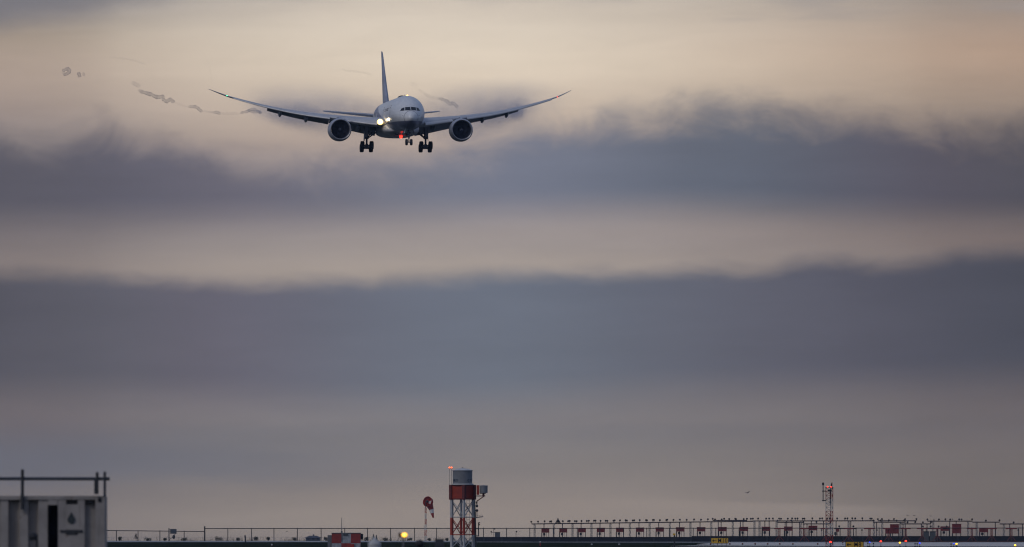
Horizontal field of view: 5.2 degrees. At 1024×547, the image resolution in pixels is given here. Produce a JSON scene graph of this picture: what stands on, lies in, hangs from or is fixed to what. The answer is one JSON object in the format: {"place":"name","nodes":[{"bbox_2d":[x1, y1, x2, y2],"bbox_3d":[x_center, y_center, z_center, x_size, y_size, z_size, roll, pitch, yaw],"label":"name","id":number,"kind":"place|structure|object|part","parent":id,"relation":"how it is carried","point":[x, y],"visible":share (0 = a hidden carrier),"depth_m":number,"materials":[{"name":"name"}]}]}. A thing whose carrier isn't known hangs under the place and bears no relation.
{"place":"outdoors","nodes":[
{"label":"outdoors","id":0,"kind":"place"},
{"bbox_2d":[28,532,37,546],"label":"yard lamp","id":1,"kind":"object","parent":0,"point":[32,536],"visible":1,"depth_m":379.82,"materials":[{"name":"metal"}]},
{"bbox_2d":[109,536,448,540],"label":"dry grass","id":2,"kind":"structure","parent":0,"point":[263,540],"depth_m":2260.60,"materials":[{"name":"brown plant"}]},
{"bbox_2d":[107,541,471,541],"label":"perimeter road","id":3,"kind":"structure","parent":0,"point":[263,541],"depth_m":2178.50,"materials":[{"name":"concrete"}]},
{"bbox_2d":[168,528,176,540],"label":"notice board","id":4,"kind":"object","parent":3,"relation":"on","point":[173,531],"visible":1,"depth_m":2199.38,"materials":[{"name":"metal"}]},
{"bbox_2d":[423,496,433,540],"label":"windsock","id":5,"kind":"object","parent":3,"relation":"on","point":[428,502],"visible":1,"depth_m":2199.61,"materials":[{"name":"red fabric"}]},
{"bbox_2d":[774,528,783,541],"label":"antenna stand","id":6,"kind":"object","parent":3,"relation":"on","point":[778,537],"visible":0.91,"depth_m":2119.29,"materials":[{"name":"red paint"}]},
{"bbox_2d":[799,528,809,541],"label":"antenna stand","id":7,"kind":"object","parent":3,"relation":"on","point":[804,532],"visible":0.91,"depth_m":2119.38,"materials":[{"name":"red paint"}]},
{"bbox_2d":[844,528,853,541],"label":"antenna stand","id":8,"kind":"object","parent":3,"relation":"on","point":[848,532],"visible":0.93,"depth_m":2119.39,"materials":[{"name":"red paint"}]},
{"bbox_2d":[864,528,874,540],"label":"antenna stand","id":9,"kind":"object","parent":3,"relation":"on","point":[869,532],"visible":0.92,"depth_m":2119.39,"materials":[{"name":"red paint"}]},
{"bbox_2d":[883,528,893,540],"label":"antenna stand","id":10,"kind":"object","parent":3,"relation":"on","point":[888,532],"visible":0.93,"depth_m":2119.38,"materials":[{"name":"red paint"}]},
{"bbox_2d":[901,528,910,540],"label":"antenna stand","id":11,"kind":"object","parent":3,"relation":"on","point":[906,537],"visible":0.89,"depth_m":2119.30,"materials":[{"name":"red paint"}]},
{"bbox_2d":[917,528,927,540],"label":"antenna stand","id":12,"kind":"object","parent":3,"relation":"on","point":[921,537],"visible":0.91,"depth_m":2119.29,"materials":[{"name":"red paint"}]},
{"bbox_2d":[923,531,928,540],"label":"cabinet","id":13,"kind":"object","parent":3,"relation":"on","point":[926,535],"visible":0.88,"depth_m":2129.06,"materials":[{"name":"metal"}]},
{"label":"door","id":14,"kind":"part","parent":13,"relation":"part of","materials":[{"name":"grey metal"}]},
{"bbox_2d":[929,531,935,540],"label":"cabinet","id":15,"kind":"object","parent":3,"relation":"on","point":[932,535],"visible":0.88,"depth_m":2129.06,"materials":[{"name":"metal"}]},
{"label":"door","id":16,"kind":"part","parent":15,"relation":"part of","materials":[{"name":"grey metal"}]},
{"bbox_2d":[931,528,942,540],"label":"antenna stand","id":17,"kind":"object","parent":3,"relation":"on","point":[936,537],"visible":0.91,"depth_m":2119.29,"materials":[{"name":"red paint"}]},
{"bbox_2d":[882,541,1023,541],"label":"barrier","id":18,"kind":"object","parent":3,"relation":"on","point":[953,541],"visible":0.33,"depth_m":2104.32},
{"bbox_2d":[986,528,996,540],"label":"antenna stand","id":19,"kind":"object","parent":3,"relation":"on","point":[991,532],"visible":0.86,"depth_m":2119.39,"materials":[{"name":"red paint"}]},
{"bbox_2d":[1006,528,1016,540],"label":"antenna stand","id":20,"kind":"object","parent":3,"relation":"on","point":[1011,532],"visible":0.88,"depth_m":2119.39,"materials":[{"name":"red paint"}]},
{"bbox_2d":[305,534,320,540],"bbox_3d":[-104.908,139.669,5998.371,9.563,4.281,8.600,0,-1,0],"label":"car","id":21,"kind":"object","parent":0,"point":[311,538],"depth_m":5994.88,"materials":[{"name":"grey metal"}]},
{"bbox_2d":[209,51,570,152],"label":"passenger jet","id":22,"kind":"object","parent":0,"point":[401,116],"visible":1,"depth_m":1879.15,"materials":[{"name":"white metal"}]},
{"bbox_2d":[449,467,487,546],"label":"radar tower","id":23,"kind":"structure","parent":0,"point":[462,487],"depth_m":1254.36,"materials":[{"name":"metal"}]},
{"bbox_2d":[0,0,1023,540],"label":"sky","id":24,"kind":"structure","parent":0,"point":[773,250],"materials":[{"name":"grey"}]},
{"bbox_2d":[107,542,971,546],"bbox_3d":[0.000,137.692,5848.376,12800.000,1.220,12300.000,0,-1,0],"label":"ground","id":25,"kind":"structure","parent":0,"point":[396,544],"depth_m":1685.21,"materials":[{"name":"black plant"}]},
{"bbox_2d":[0,469,109,546],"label":"cargo container","id":26,"kind":"object","parent":25,"relation":"on","point":[65,521],"visible":1,"depth_m":426.91,"materials":[{"name":"metal"}]},
{"bbox_2d":[107,530,203,540],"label":"chain link fence","id":27,"kind":"object","parent":25,"relation":"on","point":[157,536],"visible":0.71,"depth_m":2244.39,"materials":[{"name":"grey metal"}]},
{"bbox_2d":[328,519,362,546],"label":"equipment hut","id":28,"kind":"object","parent":25,"relation":"on","point":[341,539],"visible":1,"depth_m":1254.66,"materials":[{"name":"paint"}]},
{"bbox_2d":[368,537,380,546],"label":"white finial post","id":29,"kind":"object","parent":25,"relation":"on","point":[374,542],"visible":1,"depth_m":419.72,"materials":[{"name":"paint"}]},
{"bbox_2d":[399,533,406,546],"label":"warning lamp","id":30,"kind":"object","parent":25,"relation":"on","point":[404,535],"visible":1,"depth_m":419.86,"materials":[{"name":"metal"}]},
{"bbox_2d":[415,540,423,546],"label":"round marker","id":31,"kind":"object","parent":25,"relation":"on","point":[419,543],"visible":1,"depth_m":419.76,"materials":[{"name":"metal"}]},
{"bbox_2d":[434,539,444,546],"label":"meter post","id":32,"kind":"object","parent":25,"relation":"on","point":[439,542],"visible":1,"depth_m":419.80,"materials":[{"name":"metal"}]},
{"bbox_2d":[541,529,548,536],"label":"equipment box","id":33,"kind":"object","parent":25,"relation":"on","point":[543,531],"visible":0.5,"depth_m":2348.95,"materials":[{"name":"red paint"}]},
{"bbox_2d":[559,529,566,536],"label":"equipment box","id":34,"kind":"object","parent":25,"relation":"on","point":[561,531],"visible":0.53,"depth_m":2348.95,"materials":[{"name":"red paint"}]},
{"bbox_2d":[578,529,585,536],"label":"equipment box","id":35,"kind":"object","parent":25,"relation":"on","point":[581,530],"visible":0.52,"depth_m":2348.96,"materials":[{"name":"red paint"}]},
{"bbox_2d":[597,529,604,536],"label":"equipment box","id":36,"kind":"object","parent":25,"relation":"on","point":[602,530],"visible":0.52,"depth_m":2348.96,"materials":[{"name":"red paint"}]},
{"bbox_2d":[204,526,1018,540],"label":"chain link fence","id":37,"kind":"object","parent":25,"relation":"on","point":[762,528],"visible":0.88,"depth_m":2245.38,"materials":[{"name":"grey metal"}]},
{"bbox_2d":[616,529,622,536],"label":"equipment box","id":38,"kind":"object","parent":25,"relation":"on","point":[619,530],"visible":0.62,"depth_m":2348.95,"materials":[{"name":"red paint"}]},
{"bbox_2d":[636,527,643,536],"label":"equipment box","id":39,"kind":"object","parent":25,"relation":"on","point":[639,530],"visible":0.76,"depth_m":2348.95,"materials":[{"name":"red paint"}]},
{"bbox_2d":[530,518,752,536],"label":"approach light bar","id":40,"kind":"object","parent":25,"relation":"on","point":[609,523],"visible":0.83,"depth_m":2399.34,"materials":[{"name":"metal"}]},
{"bbox_2d":[655,527,663,536],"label":"equipment box","id":41,"kind":"object","parent":25,"relation":"on","point":[658,531],"visible":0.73,"depth_m":2348.95,"materials":[{"name":"red paint"}]},
{"bbox_2d":[676,527,684,536],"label":"equipment box","id":42,"kind":"object","parent":25,"relation":"on","point":[679,530],"visible":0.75,"depth_m":2348.96,"materials":[{"name":"red paint"}]},
{"bbox_2d":[697,527,704,535],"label":"equipment box","id":43,"kind":"object","parent":25,"relation":"on","point":[700,530],"visible":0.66,"depth_m":2348.97,"materials":[{"name":"red paint"}]},
{"bbox_2d":[718,527,726,535],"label":"equipment box","id":44,"kind":"object","parent":25,"relation":"on","point":[723,530],"visible":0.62,"depth_m":2348.97,"materials":[{"name":"red paint"}]},
{"bbox_2d":[712,518,747,535],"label":"approach light bar","id":45,"kind":"object","parent":25,"relation":"on","point":[730,520],"visible":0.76,"depth_m":2424.33,"materials":[{"name":"metal"}]},
{"bbox_2d":[739,527,747,535],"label":"equipment box","id":46,"kind":"object","parent":25,"relation":"on","point":[742,531],"visible":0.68,"depth_m":2348.97,"materials":[{"name":"red paint"}]},
{"bbox_2d":[476,536,1023,541],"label":"barrier wall","id":47,"kind":"structure","parent":25,"relation":"on","point":[730,538],"depth_m":2149.24,"materials":[{"name":"black concrete"}]},
{"bbox_2d":[784,527,792,535],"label":"equipment box","id":48,"kind":"object","parent":25,"relation":"on","point":[789,529],"visible":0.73,"depth_m":2348.96,"materials":[{"name":"red paint"}]},
{"bbox_2d":[778,522,803,534],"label":"approach light bar","id":49,"kind":"object","parent":25,"relation":"on","point":[791,522],"visible":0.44,"depth_m":2429.32,"materials":[{"name":"metal"}]},
{"bbox_2d":[808,526,816,535],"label":"equipment box","id":50,"kind":"object","parent":25,"relation":"on","point":[811,532],"visible":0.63,"depth_m":2348.97,"materials":[{"name":"red paint"}]},
{"bbox_2d":[752,517,874,535],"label":"approach light bar","id":51,"kind":"object","parent":25,"relation":"on","point":[849,523],"visible":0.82,"depth_m":2399.36,"materials":[{"name":"metal"}]},
{"bbox_2d":[803,521,829,534],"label":"approach light bar","id":52,"kind":"object","parent":25,"relation":"on","point":[816,523],"visible":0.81,"depth_m":2439.35,"materials":[{"name":"metal"}]},
{"bbox_2d":[822,483,833,546],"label":"lattice mast","id":53,"kind":"object","parent":25,"relation":"on","point":[830,499],"visible":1,"depth_m":1404.73,"materials":[{"name":"metal"}]},
{"bbox_2d":[845,542,863,546],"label":"taxiway sign","id":54,"kind":"object","parent":25,"relation":"on","point":[854,544],"visible":1,"depth_m":1299.53,"materials":[{"name":"yellow"}]},
{"bbox_2d":[872,519,904,535],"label":"approach light bar","id":55,"kind":"object","parent":25,"relation":"on","point":[887,522],"visible":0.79,"depth_m":2399.34,"materials":[{"name":"metal"}]},
{"bbox_2d":[890,524,898,535],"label":"equipment box","id":56,"kind":"object","parent":25,"relation":"on","point":[894,526],"visible":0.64,"depth_m":2308.97,"materials":[{"name":"red paint"}]},
{"bbox_2d":[877,518,916,535],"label":"approach light bar","id":57,"kind":"object","parent":25,"relation":"on","point":[894,520],"visible":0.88,"depth_m":2429.35,"materials":[{"name":"metal"}]},
{"bbox_2d":[900,521,931,527],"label":"approach light bar","id":58,"kind":"object","parent":25,"relation":"on","point":[907,522],"visible":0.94,"depth_m":2409.36,"materials":[{"name":"metal"}]},
{"bbox_2d":[940,526,949,535],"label":"equipment box","id":59,"kind":"object","parent":25,"relation":"on","point":[943,530],"visible":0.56,"depth_m":2348.96,"materials":[{"name":"red paint"}]},
{"bbox_2d":[926,518,972,535],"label":"approach light bar","id":60,"kind":"object","parent":25,"relation":"on","point":[951,521],"visible":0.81,"depth_m":2419.36,"materials":[{"name":"metal"}]},
{"bbox_2d":[952,524,960,535],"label":"equipment box","id":61,"kind":"object","parent":25,"relation":"on","point":[956,528],"visible":0.76,"depth_m":2308.97,"materials":[{"name":"red paint"}]},
{"bbox_2d":[979,528,987,535],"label":"equipment box","id":62,"kind":"object","parent":25,"relation":"on","point":[983,530],"visible":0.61,"depth_m":2348.95,"materials":[{"name":"red paint"}]},
{"bbox_2d":[972,519,999,535],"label":"approach light bar","id":63,"kind":"object","parent":25,"relation":"on","point":[984,522],"visible":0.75,"depth_m":2409.35,"materials":[{"name":"metal"}]},
{"bbox_2d":[1000,521,1023,535],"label":"approach light bar","id":64,"kind":"object","parent":25,"relation":"on","point":[1012,523],"visible":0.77,"depth_m":2399.36,"materials":[{"name":"metal"}]},
{"bbox_2d":[702,542,1023,544],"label":"taxiway","id":65,"kind":"structure","parent":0,"point":[887,543],"depth_m":1829.20,"materials":[{"name":"grey asphalt"}]},
{"bbox_2d":[719,545,1023,546],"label":"taxiway apron","id":66,"kind":"object","parent":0,"point":[892,545],"visible":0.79,"depth_m":1522.72,"materials":[{"name":"grey asphalt"}]},
{"bbox_2d":[711,538,728,545],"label":"taxiway sign","id":67,"kind":"object","parent":66,"relation":"on","point":[717,541],"visible":0.98,"depth_m":1499.49,"materials":[{"name":"yellow"}]}
]}

